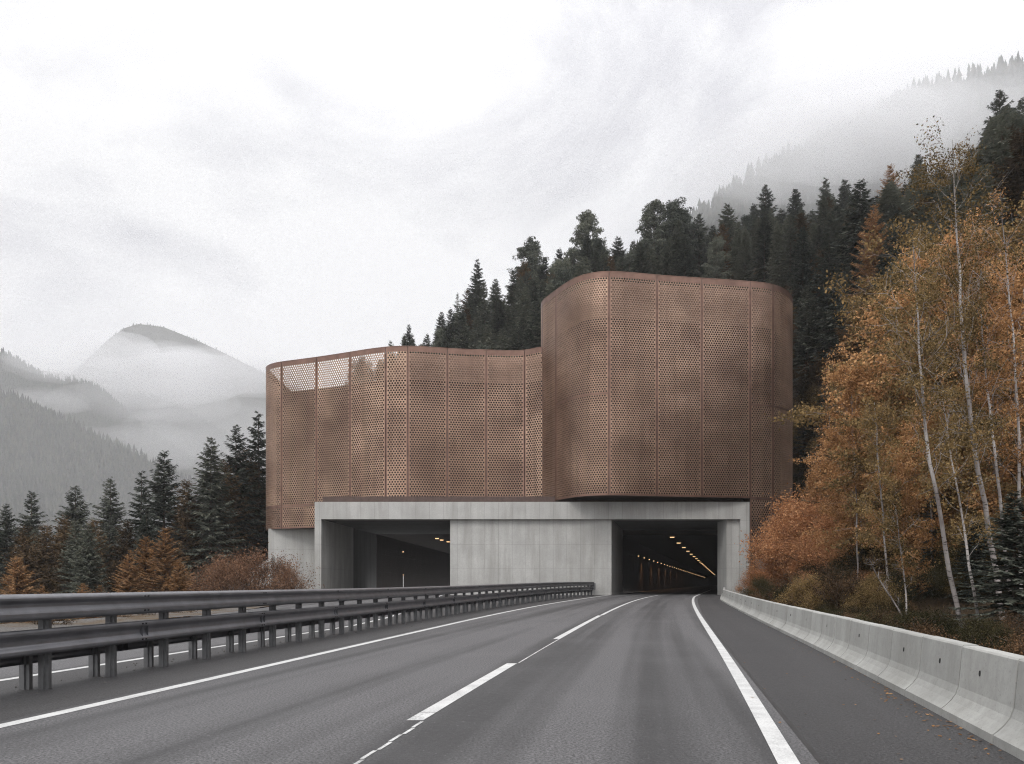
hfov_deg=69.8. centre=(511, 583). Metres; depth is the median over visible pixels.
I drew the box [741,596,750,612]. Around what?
barrier block
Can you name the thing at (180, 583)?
larch tree
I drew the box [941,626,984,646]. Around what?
shrub
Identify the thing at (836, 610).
shrub
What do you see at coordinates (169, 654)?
road marking
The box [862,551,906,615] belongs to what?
birch tree
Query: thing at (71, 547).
spruce tree
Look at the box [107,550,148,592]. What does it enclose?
larch tree
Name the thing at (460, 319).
spruce tree
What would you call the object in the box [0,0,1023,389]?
sky
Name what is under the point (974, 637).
shrub
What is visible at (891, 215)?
spruce tree
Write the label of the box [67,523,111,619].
spruce tree
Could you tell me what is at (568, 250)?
pine tree
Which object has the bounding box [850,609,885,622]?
shrub
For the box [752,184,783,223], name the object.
spruce tree
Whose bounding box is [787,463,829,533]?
birch tree
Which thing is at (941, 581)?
shrub
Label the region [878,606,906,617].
shrub
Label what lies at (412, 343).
spruce tree
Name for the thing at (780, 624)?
barrier block
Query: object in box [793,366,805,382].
shrub
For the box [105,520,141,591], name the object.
conifer tree
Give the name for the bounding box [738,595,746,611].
barrier block
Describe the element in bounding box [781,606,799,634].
barrier block
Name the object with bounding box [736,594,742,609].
barrier block
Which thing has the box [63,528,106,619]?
spruce tree
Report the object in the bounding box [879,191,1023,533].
birch tree
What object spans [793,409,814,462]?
spruce tree
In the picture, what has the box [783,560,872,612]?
shrub
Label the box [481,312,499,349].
spruce tree
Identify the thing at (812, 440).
spruce tree
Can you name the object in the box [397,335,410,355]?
spruce tree
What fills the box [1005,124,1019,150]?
larch tree
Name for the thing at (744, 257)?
spruce tree
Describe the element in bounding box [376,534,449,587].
road tunnel
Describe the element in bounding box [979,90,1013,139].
spruce tree
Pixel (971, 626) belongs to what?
shrub
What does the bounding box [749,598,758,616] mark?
barrier block
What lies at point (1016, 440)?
birch tree
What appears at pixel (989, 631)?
shrub
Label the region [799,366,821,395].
larch tree
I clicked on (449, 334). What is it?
spruce tree
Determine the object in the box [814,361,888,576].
birch tree
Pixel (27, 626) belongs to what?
gravel verge
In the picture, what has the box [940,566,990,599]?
shrub
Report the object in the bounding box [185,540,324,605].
shrub
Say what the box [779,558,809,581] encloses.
shrub
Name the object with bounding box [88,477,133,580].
spruce tree
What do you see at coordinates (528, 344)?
spruce tree
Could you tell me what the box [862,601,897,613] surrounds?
shrub
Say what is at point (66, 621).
shrub
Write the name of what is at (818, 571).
shrub
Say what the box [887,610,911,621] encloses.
shrub
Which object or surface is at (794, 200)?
spruce tree
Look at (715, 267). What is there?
spruce tree
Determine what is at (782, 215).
spruce tree
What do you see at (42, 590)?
larch tree
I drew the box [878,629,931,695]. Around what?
barrier block
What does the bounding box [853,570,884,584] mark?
shrub
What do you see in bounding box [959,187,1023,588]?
birch tree
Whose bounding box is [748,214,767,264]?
spruce tree
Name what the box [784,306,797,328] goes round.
shrub
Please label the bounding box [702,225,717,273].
spruce tree
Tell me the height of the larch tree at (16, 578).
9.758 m
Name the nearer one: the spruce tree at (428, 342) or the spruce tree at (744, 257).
the spruce tree at (744, 257)
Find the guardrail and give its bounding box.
[0,582,595,689]
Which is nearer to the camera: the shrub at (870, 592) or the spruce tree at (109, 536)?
the shrub at (870, 592)
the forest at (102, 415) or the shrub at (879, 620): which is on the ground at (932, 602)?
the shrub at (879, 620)
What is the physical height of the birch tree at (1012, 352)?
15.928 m
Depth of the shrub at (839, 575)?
41.05 m
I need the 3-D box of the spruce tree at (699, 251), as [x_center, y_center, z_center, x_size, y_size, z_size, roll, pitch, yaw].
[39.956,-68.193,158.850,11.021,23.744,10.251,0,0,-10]
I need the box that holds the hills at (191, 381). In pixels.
[72,324,297,450]
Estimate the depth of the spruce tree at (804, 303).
100.16 m
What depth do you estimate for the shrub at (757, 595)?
52.83 m
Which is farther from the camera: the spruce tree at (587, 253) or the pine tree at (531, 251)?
the pine tree at (531, 251)
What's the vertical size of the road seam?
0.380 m
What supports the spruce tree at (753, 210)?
on the ground at (932, 602)
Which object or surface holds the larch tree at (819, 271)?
on the ground at (932, 602)
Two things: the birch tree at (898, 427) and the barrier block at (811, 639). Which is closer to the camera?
the barrier block at (811, 639)
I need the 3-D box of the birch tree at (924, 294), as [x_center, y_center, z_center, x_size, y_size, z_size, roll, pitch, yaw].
[14.572,-5.028,25.784,4.016,15.440,4.584,0,0,0]
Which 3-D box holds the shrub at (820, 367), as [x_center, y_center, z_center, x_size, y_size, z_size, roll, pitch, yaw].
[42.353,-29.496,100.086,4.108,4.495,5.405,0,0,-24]
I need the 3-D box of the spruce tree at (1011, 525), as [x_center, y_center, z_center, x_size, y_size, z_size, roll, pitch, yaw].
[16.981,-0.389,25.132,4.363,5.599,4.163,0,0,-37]
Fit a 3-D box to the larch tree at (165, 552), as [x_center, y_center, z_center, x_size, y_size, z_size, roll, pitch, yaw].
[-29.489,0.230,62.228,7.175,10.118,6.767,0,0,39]
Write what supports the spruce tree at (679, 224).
on the ground at (932, 602)
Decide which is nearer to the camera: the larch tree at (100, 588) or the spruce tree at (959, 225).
the larch tree at (100, 588)
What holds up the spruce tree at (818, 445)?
on the ground at (932, 602)
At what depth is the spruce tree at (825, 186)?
167.33 m
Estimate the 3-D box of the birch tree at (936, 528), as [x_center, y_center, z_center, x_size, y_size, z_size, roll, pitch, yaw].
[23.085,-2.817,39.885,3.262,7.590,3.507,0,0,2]
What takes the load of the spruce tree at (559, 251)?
on the ground at (932, 602)
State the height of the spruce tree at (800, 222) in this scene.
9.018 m
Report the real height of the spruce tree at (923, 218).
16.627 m
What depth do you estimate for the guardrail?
15.13 m
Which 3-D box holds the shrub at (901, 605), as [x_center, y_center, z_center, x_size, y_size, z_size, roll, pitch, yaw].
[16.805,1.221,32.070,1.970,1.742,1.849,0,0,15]
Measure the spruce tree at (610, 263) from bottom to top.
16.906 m
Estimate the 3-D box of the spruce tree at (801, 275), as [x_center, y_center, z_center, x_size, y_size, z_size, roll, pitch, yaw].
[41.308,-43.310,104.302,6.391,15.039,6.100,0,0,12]
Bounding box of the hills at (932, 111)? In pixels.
[729,64,1023,198]
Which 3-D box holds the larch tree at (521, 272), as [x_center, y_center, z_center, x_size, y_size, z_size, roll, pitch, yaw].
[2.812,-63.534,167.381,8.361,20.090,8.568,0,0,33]
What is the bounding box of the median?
[0,595,602,720]
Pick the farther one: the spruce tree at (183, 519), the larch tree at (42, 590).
the spruce tree at (183, 519)
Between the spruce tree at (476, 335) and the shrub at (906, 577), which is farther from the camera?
the spruce tree at (476, 335)
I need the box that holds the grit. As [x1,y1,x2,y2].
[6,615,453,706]
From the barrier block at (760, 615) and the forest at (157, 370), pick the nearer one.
the barrier block at (760, 615)
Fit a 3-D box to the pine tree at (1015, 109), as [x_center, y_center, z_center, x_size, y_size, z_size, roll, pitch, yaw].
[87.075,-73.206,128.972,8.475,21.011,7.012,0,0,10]
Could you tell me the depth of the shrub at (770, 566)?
70.18 m
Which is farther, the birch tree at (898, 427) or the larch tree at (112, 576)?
the larch tree at (112, 576)
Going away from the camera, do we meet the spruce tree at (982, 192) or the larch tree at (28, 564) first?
the spruce tree at (982, 192)
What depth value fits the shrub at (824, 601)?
35.14 m
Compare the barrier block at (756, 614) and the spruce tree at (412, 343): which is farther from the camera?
the spruce tree at (412, 343)
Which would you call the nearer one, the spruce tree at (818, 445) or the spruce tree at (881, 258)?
the spruce tree at (818, 445)
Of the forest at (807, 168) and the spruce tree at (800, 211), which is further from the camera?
the forest at (807, 168)
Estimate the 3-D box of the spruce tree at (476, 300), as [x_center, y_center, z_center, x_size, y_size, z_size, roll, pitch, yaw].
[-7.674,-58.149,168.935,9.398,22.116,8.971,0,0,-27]
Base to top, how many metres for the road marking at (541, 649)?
0.059 m
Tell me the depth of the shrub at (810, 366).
98.97 m
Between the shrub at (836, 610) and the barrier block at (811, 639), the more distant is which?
the shrub at (836, 610)
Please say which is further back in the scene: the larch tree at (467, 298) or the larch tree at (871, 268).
the larch tree at (467, 298)
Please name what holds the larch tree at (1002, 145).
on the ground at (932, 602)
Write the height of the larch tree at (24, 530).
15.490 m
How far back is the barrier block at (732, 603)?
47.01 m
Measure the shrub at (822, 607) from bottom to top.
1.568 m
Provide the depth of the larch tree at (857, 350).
59.96 m
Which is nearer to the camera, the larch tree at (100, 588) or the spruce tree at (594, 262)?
the larch tree at (100, 588)
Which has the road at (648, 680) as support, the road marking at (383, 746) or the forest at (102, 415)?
the road marking at (383, 746)
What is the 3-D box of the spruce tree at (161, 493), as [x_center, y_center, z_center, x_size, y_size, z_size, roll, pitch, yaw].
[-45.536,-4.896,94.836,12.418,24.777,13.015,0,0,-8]
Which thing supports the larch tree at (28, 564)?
on the ground at (932, 602)
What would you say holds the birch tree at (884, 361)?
on the ground at (932, 602)
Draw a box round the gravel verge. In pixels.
[0,606,265,631]
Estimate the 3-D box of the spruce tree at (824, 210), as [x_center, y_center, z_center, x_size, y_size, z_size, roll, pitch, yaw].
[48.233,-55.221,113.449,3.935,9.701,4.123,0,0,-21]
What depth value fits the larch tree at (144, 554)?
63.76 m
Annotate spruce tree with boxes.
[0,491,52,593]
[0,504,22,594]
[28,528,54,591]
[50,485,103,576]
[50,520,97,620]
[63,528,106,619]
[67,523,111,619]
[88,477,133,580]
[96,519,124,592]
[120,471,158,588]
[123,450,203,589]
[127,513,162,591]
[176,437,245,590]
[219,425,267,590]
[239,411,276,558]
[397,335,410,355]
[402,324,414,345]
[409,338,416,352]
[422,334,433,353]
[432,312,446,343]
[439,338,454,354]
[440,307,456,347]
[450,335,457,355]
[452,292,460,324]
[452,307,469,347]
[454,323,473,355]
[465,296,478,331]
[467,259,487,310]
[468,317,482,348]
[469,283,482,328]
[470,280,497,349]
[476,322,496,349]
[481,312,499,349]
[487,279,507,340]
[491,299,505,345]
[495,328,504,348]
[502,270,518,321]
[504,324,517,349]
[506,326,523,357]
[509,276,526,324]
[517,279,540,324]
[519,328,539,357]
[524,283,546,346]
[535,258,549,284]
[552,249,562,267]
[574,233,592,272]
[574,236,592,269]
[587,246,600,282]
[593,254,614,281]
[608,236,625,266]
[613,257,631,281]
[627,241,636,254]
[630,242,652,283]
[654,239,679,284]
[668,228,682,275]
[669,218,697,276]
[671,236,701,286]
[690,213,710,286]
[699,241,709,287]
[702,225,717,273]
[705,236,725,277]
[716,203,741,236]
[723,218,734,276]
[732,228,755,287]
[744,211,774,288]
[746,535,756,573]
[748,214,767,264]
[749,203,760,231]
[751,217,767,266]
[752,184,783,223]
[772,213,799,287]
[777,209,786,225]
[781,226,819,324]
[784,189,809,223]
[793,284,830,381]
[793,315,818,373]
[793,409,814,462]
[794,207,810,231]
[796,237,847,369]
[797,412,823,480]
[800,297,856,496]
[804,388,829,446]
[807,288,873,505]
[808,178,884,376]
[808,209,817,228]
[812,177,837,229]
[813,193,827,228]
[813,404,830,464]
[814,195,830,231]
[815,231,851,329]
[817,206,850,248]
[819,210,853,264]
[820,207,832,240]
[832,196,840,208]
[835,260,867,347]
[836,179,852,207]
[867,245,891,302]
[872,220,915,287]
[879,255,902,361]
[880,201,905,244]
[899,183,907,194]
[905,154,927,193]
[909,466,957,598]
[910,202,935,251]
[929,206,954,240]
[933,169,942,179]
[941,521,1005,603]
[942,490,1023,638]
[946,188,964,233]
[949,207,974,261]
[953,165,1017,260]
[953,187,972,228]
[975,127,1019,229]
[978,136,1002,193]
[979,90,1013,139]
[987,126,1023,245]
[1016,98,1023,114]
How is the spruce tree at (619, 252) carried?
on the ground at (932, 602)
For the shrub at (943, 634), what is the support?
on the ground at (932, 602)
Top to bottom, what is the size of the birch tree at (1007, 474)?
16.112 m
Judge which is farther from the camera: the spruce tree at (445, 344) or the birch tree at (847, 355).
the spruce tree at (445, 344)
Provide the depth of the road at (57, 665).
19.40 m
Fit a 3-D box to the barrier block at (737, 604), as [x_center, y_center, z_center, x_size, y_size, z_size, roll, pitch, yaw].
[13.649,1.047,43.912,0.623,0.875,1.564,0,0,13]
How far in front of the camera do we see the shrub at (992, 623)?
19.53 m
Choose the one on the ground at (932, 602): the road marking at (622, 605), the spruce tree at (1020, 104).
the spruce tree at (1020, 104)
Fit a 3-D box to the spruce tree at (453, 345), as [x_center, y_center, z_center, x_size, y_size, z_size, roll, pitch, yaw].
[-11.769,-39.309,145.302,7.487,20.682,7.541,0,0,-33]
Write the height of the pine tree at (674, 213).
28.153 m
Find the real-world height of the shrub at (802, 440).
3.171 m
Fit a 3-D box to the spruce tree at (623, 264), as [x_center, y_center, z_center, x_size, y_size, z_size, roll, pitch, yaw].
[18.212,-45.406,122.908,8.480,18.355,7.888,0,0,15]
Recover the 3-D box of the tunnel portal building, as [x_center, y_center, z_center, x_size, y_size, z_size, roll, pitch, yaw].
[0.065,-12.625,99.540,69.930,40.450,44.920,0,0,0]
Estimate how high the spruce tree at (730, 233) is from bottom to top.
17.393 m
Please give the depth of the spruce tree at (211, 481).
94.57 m
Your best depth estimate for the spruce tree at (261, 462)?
112.35 m
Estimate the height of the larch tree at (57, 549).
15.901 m
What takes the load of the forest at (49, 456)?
on the hills
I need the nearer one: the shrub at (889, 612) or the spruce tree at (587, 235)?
the shrub at (889, 612)
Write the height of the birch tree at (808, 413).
24.252 m
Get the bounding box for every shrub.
[26,618,73,624]
[181,547,283,590]
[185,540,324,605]
[273,560,302,589]
[733,564,778,596]
[734,483,814,581]
[738,571,781,600]
[744,537,789,588]
[747,483,837,573]
[753,592,771,600]
[771,580,791,602]
[772,569,839,609]
[775,570,803,587]
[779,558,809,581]
[782,503,881,567]
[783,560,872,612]
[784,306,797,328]
[791,567,818,585]
[793,323,804,345]
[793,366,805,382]
[793,384,828,415]
[793,413,805,439]
[793,433,806,449]
[793,441,808,457]
[793,458,802,474]
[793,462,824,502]
[793,559,850,601]
[794,560,820,580]
[796,381,825,401]
[798,349,838,385]
[803,426,822,454]
[806,595,844,609]
[810,357,828,380]
[811,556,860,582]
[813,604,833,611]
[814,529,901,581]
[814,566,858,611]
[823,606,854,615]
[838,581,862,609]
[839,605,863,615]
[840,571,913,614]
[845,611,893,625]
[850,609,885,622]
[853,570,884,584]
[855,609,905,627]
[861,568,899,595]
[861,570,914,605]
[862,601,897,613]
[867,565,925,606]
[868,611,901,626]
[876,595,915,613]
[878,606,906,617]
[883,565,926,594]
[885,606,976,642]
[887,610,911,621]
[888,607,918,625]
[893,599,919,613]
[897,610,941,626]
[899,567,925,596]
[903,616,971,642]
[909,606,962,629]
[914,534,1006,600]
[915,547,949,599]
[915,628,979,644]
[925,555,995,602]
[937,615,1014,650]
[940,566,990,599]
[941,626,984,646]
[950,616,1011,652]
[952,626,1002,648]
[968,613,1022,647]
[975,628,1023,655]
[976,619,1023,653]
[995,607,1023,637]
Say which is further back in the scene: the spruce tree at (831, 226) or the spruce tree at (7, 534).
the spruce tree at (831, 226)
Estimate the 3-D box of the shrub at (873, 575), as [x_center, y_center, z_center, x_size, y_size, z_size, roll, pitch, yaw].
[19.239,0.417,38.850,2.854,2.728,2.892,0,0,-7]
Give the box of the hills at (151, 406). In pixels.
[41,371,276,486]
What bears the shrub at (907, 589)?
on the ground at (932, 602)
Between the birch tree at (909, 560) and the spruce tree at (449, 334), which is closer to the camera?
the birch tree at (909, 560)
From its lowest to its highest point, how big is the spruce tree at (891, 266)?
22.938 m
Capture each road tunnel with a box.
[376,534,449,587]
[623,535,716,592]
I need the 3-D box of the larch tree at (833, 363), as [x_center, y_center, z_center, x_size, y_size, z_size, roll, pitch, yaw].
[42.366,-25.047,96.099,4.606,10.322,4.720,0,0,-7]
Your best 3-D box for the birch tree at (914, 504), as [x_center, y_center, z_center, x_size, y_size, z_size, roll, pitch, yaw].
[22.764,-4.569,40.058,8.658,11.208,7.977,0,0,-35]
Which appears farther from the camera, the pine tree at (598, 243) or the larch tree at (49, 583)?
the pine tree at (598, 243)
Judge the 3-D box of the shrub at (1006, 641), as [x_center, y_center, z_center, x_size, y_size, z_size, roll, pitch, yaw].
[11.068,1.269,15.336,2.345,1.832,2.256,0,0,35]
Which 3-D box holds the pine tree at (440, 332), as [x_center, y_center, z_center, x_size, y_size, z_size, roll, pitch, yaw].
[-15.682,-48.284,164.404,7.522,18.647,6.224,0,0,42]
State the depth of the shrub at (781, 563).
67.55 m
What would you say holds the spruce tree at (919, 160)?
on the ground at (932, 602)
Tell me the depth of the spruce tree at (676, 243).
126.48 m
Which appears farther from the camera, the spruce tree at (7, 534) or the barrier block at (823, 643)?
the spruce tree at (7, 534)
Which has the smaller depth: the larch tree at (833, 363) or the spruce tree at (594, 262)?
the larch tree at (833, 363)
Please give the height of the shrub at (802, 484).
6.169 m
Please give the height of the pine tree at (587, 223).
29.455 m
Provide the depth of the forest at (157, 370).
2880.97 m
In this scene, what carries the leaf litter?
on the road shoulder at (827, 725)
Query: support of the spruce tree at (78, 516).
on the ground at (932, 602)
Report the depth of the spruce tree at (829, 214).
109.21 m
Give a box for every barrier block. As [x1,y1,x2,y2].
[730,593,735,606]
[732,593,738,607]
[734,594,739,608]
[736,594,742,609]
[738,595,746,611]
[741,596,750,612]
[743,597,750,613]
[746,597,754,615]
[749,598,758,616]
[752,599,763,618]
[756,600,767,620]
[760,601,771,622]
[764,602,775,625]
[769,603,785,628]
[774,605,789,631]
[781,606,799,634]
[787,608,804,638]
[795,609,818,642]
[803,611,828,647]
[813,614,838,653]
[825,616,858,661]
[840,620,876,669]
[857,624,900,681]
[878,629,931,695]
[905,636,978,715]
[942,646,1023,743]
[993,659,1023,760]
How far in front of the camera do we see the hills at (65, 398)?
1685.09 m
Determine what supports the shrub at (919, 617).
on the ground at (932, 602)
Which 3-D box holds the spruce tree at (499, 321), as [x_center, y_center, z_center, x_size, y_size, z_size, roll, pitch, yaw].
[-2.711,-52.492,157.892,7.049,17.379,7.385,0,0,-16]
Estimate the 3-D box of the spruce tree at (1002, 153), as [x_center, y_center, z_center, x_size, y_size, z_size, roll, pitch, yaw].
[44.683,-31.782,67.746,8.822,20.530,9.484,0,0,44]
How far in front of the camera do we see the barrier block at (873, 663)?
12.66 m
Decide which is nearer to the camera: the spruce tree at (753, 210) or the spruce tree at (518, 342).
the spruce tree at (518, 342)
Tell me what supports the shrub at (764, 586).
on the ground at (932, 602)
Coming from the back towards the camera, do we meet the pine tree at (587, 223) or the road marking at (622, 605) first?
the pine tree at (587, 223)
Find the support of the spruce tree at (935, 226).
on the ground at (932, 602)
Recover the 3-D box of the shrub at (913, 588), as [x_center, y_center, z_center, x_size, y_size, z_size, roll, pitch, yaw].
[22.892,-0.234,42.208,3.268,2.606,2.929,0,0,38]
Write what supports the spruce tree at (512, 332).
on the ground at (932, 602)
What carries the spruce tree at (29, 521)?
on the ground at (932, 602)
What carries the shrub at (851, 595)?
on the ground at (932, 602)
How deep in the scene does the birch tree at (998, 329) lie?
30.76 m
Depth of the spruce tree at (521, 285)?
155.77 m
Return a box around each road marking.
[0,591,641,727]
[0,594,448,680]
[360,750,376,758]
[377,742,391,749]
[407,712,435,719]
[421,663,516,711]
[518,615,601,662]
[554,615,600,638]
[601,595,657,614]
[692,590,799,763]
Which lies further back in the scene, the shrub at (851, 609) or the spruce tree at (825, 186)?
the spruce tree at (825, 186)
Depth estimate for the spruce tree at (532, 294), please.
142.11 m
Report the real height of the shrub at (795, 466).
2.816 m
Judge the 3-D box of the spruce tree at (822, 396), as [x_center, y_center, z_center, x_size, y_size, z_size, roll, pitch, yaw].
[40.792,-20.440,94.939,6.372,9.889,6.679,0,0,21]
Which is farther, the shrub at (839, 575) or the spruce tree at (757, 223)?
the spruce tree at (757, 223)
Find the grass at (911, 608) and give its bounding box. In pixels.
[126,580,1015,653]
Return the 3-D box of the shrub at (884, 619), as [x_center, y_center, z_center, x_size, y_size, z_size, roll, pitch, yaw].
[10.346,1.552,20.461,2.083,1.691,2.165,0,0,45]
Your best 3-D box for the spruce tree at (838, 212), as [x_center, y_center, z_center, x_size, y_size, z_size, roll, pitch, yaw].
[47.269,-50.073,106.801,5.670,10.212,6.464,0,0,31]
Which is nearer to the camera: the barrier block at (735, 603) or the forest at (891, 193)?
the barrier block at (735, 603)
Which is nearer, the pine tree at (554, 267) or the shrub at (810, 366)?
the shrub at (810, 366)
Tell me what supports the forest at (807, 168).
on the hills at (932, 111)
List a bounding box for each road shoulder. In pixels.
[698,595,1023,763]
[705,588,716,594]
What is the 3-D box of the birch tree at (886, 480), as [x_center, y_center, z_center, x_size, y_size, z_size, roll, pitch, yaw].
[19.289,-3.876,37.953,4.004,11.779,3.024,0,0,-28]
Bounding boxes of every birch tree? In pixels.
[764,214,999,552]
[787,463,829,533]
[788,409,899,553]
[804,345,858,497]
[811,470,911,576]
[814,325,1009,574]
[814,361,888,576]
[815,404,840,491]
[817,204,1021,538]
[818,290,908,449]
[819,389,910,546]
[841,393,917,577]
[847,403,1022,594]
[850,272,1023,560]
[859,213,995,627]
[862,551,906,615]
[864,241,1022,445]
[872,115,1023,618]
[875,503,930,610]
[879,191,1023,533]
[893,374,1023,570]
[905,384,1015,623]
[910,246,1023,539]
[932,240,1023,492]
[937,412,1023,565]
[939,258,1023,591]
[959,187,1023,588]
[989,299,1023,352]
[990,280,1023,417]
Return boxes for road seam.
[698,595,824,763]
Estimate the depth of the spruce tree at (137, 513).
94.71 m
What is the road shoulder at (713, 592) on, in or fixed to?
on the road at (648, 680)
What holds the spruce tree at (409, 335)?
on the ground at (932, 602)
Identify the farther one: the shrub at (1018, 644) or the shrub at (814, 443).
the shrub at (814, 443)
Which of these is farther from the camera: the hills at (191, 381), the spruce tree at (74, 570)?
the hills at (191, 381)
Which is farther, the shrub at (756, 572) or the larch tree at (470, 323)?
the larch tree at (470, 323)
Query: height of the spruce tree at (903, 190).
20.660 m
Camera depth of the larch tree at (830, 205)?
138.13 m
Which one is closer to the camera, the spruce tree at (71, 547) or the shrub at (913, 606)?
the shrub at (913, 606)
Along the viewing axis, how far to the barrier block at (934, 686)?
9.50 m
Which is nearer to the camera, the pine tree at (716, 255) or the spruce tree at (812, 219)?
the pine tree at (716, 255)
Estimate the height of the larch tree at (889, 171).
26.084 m
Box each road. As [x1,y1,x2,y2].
[0,585,819,763]
[0,594,444,678]
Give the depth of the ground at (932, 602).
39.08 m
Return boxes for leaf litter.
[744,635,1003,758]
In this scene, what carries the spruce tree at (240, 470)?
on the ground at (932, 602)
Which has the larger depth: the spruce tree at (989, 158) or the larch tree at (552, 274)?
the larch tree at (552, 274)
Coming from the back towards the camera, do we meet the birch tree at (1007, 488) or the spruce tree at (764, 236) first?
the spruce tree at (764, 236)
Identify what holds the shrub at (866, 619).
on the ground at (932, 602)
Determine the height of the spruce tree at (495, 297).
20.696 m
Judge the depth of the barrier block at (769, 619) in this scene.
28.34 m
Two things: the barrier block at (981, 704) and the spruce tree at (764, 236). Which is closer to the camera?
the barrier block at (981, 704)
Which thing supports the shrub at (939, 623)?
on the ground at (932, 602)
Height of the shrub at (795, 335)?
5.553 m
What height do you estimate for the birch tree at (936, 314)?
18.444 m
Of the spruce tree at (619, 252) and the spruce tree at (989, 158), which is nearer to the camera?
the spruce tree at (989, 158)
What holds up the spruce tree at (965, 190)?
on the ground at (932, 602)
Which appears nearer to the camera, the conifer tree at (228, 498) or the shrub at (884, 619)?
the shrub at (884, 619)
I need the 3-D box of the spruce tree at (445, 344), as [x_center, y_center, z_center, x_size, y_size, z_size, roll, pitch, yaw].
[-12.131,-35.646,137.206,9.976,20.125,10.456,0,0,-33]
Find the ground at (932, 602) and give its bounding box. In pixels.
[262,172,1023,652]
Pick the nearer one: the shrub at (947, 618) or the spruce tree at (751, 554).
the shrub at (947, 618)
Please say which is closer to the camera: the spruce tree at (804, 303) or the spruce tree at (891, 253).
the spruce tree at (891, 253)
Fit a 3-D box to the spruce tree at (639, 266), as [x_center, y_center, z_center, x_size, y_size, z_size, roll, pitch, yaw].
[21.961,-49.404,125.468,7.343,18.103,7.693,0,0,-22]
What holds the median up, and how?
on the road at (648, 680)
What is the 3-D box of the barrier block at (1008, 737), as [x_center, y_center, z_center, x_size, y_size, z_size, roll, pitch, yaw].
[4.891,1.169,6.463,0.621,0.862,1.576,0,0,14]
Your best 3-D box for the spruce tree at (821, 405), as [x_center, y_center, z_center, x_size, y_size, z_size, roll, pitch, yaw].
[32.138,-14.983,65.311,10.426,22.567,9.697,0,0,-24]
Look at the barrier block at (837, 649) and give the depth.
15.79 m
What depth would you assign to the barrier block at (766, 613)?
29.91 m
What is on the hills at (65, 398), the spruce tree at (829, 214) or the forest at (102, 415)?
the forest at (102, 415)
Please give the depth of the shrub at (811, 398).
97.09 m
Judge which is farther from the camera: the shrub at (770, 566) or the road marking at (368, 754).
the shrub at (770, 566)
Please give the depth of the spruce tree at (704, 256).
136.03 m
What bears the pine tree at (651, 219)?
on the ground at (932, 602)
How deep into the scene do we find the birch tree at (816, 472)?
56.43 m
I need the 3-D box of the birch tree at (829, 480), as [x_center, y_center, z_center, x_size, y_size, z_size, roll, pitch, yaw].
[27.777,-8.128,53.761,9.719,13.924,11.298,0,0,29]
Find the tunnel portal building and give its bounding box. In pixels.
[229,271,792,595]
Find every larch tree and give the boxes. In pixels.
[0,525,55,620]
[0,536,53,623]
[0,557,42,622]
[27,586,61,622]
[28,525,69,620]
[31,565,61,620]
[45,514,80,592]
[53,522,74,581]
[65,583,101,619]
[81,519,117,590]
[90,585,107,617]
[102,560,122,615]
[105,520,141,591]
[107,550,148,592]
[116,537,190,616]
[134,527,198,591]
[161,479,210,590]
[163,559,194,617]
[176,496,208,572]
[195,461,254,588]
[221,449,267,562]
[457,289,472,312]
[462,307,474,332]
[516,261,531,282]
[544,270,555,286]
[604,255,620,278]
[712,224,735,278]
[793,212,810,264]
[793,375,814,430]
[794,419,816,479]
[799,286,892,524]
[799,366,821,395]
[810,247,833,309]
[820,196,834,222]
[825,354,837,385]
[836,204,892,353]
[875,163,902,205]
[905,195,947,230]
[980,129,1016,165]
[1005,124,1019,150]
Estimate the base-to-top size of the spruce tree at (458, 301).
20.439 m
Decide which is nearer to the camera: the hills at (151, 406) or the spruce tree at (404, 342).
the spruce tree at (404, 342)
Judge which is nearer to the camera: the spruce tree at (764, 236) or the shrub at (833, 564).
the shrub at (833, 564)
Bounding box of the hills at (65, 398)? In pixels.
[0,353,212,483]
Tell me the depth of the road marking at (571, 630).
26.19 m
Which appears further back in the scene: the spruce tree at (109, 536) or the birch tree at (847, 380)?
the spruce tree at (109, 536)
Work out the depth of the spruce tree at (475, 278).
179.16 m
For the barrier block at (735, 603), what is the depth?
45.49 m
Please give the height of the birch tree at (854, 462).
16.776 m
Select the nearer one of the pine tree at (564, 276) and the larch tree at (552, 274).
the pine tree at (564, 276)
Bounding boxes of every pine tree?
[431,327,445,353]
[473,342,494,356]
[507,236,548,284]
[544,266,576,331]
[545,257,573,294]
[561,245,579,273]
[567,209,611,270]
[588,236,611,268]
[617,251,636,279]
[635,199,671,256]
[652,196,701,257]
[701,235,731,288]
[737,214,755,244]
[996,104,1021,114]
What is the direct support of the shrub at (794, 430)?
on the ground at (932, 602)
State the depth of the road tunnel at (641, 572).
136.44 m
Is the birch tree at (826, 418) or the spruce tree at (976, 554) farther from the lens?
the birch tree at (826, 418)
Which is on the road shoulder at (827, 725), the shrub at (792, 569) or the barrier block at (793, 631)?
the barrier block at (793, 631)
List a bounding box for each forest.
[0,347,232,484]
[0,385,219,552]
[37,368,265,481]
[73,323,300,449]
[344,104,1023,385]
[612,51,1023,259]
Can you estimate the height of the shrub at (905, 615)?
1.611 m
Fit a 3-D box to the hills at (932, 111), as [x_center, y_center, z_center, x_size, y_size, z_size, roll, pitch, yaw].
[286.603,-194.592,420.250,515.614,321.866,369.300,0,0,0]
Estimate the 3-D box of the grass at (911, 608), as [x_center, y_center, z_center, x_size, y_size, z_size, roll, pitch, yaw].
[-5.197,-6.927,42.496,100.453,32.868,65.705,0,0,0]
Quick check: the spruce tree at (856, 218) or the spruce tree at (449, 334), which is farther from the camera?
the spruce tree at (449, 334)

